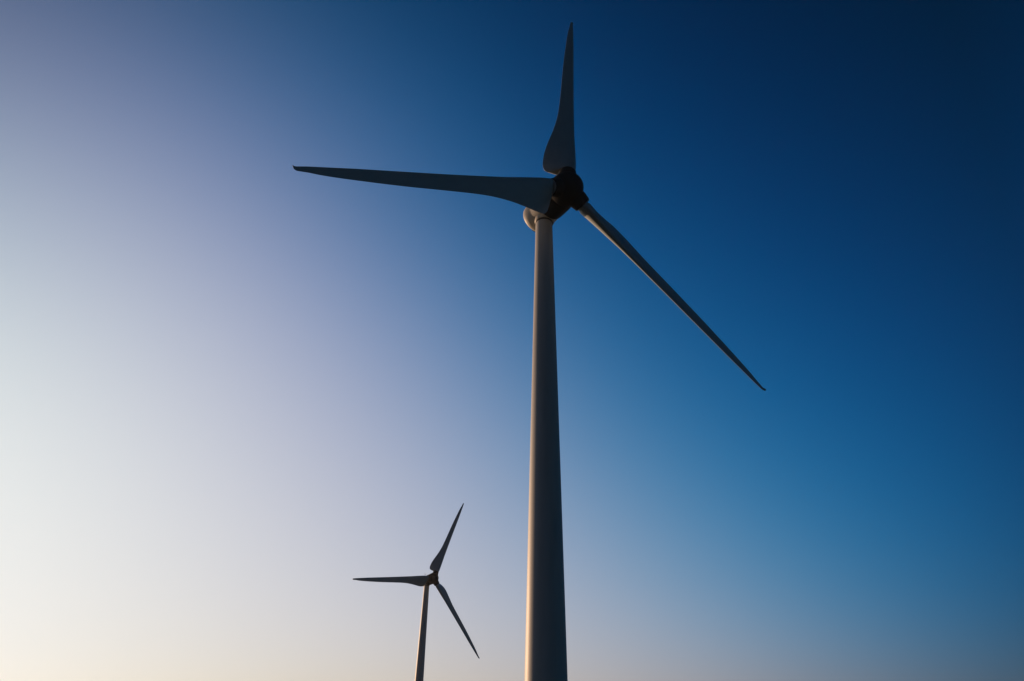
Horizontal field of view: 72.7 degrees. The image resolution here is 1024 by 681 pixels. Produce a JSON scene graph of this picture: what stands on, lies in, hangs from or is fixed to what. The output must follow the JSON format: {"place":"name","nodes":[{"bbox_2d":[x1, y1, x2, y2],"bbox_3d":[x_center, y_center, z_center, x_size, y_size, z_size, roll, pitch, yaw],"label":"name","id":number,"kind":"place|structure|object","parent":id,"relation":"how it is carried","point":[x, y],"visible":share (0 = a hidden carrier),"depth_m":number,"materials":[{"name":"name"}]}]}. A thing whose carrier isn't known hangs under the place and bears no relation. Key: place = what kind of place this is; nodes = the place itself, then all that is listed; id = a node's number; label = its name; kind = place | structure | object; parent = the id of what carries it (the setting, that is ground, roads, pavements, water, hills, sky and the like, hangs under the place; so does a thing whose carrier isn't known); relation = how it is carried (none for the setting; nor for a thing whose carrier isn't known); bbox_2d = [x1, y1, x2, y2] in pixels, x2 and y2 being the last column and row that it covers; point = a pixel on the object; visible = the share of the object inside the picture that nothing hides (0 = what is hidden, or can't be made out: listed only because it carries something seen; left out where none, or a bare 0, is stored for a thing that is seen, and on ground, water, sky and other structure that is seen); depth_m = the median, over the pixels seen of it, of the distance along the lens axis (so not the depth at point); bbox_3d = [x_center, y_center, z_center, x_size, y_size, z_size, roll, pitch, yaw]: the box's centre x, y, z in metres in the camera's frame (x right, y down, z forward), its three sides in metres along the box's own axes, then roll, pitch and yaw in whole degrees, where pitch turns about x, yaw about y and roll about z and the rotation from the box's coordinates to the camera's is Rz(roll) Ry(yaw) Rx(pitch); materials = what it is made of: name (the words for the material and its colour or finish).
{"place":"outdoors","nodes":[
{"label":"outdoors","id":0,"kind":"place"},
{"bbox_2d":[0,0,1023,680],"label":"sky","id":1,"kind":"structure","parent":0,"point":[240,386],"materials":[{"name":"blue"}]},
{"bbox_3d":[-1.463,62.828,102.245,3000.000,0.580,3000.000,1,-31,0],"label":"ground","id":2,"kind":"structure","parent":0,"visible":0},
{"bbox_2d":[353,503,478,680],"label":"wind turbine","id":3,"kind":"object","parent":2,"relation":"on","point":[427,581],"visible":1,"depth_m":273.40,"materials":[{"name":"paint"}]},
{"bbox_2d":[292,22,765,680],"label":"wind turbine","id":4,"kind":"object","parent":2,"relation":"on","point":[546,202],"visible":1,"depth_m":74.43,"materials":[{"name":"paint"}]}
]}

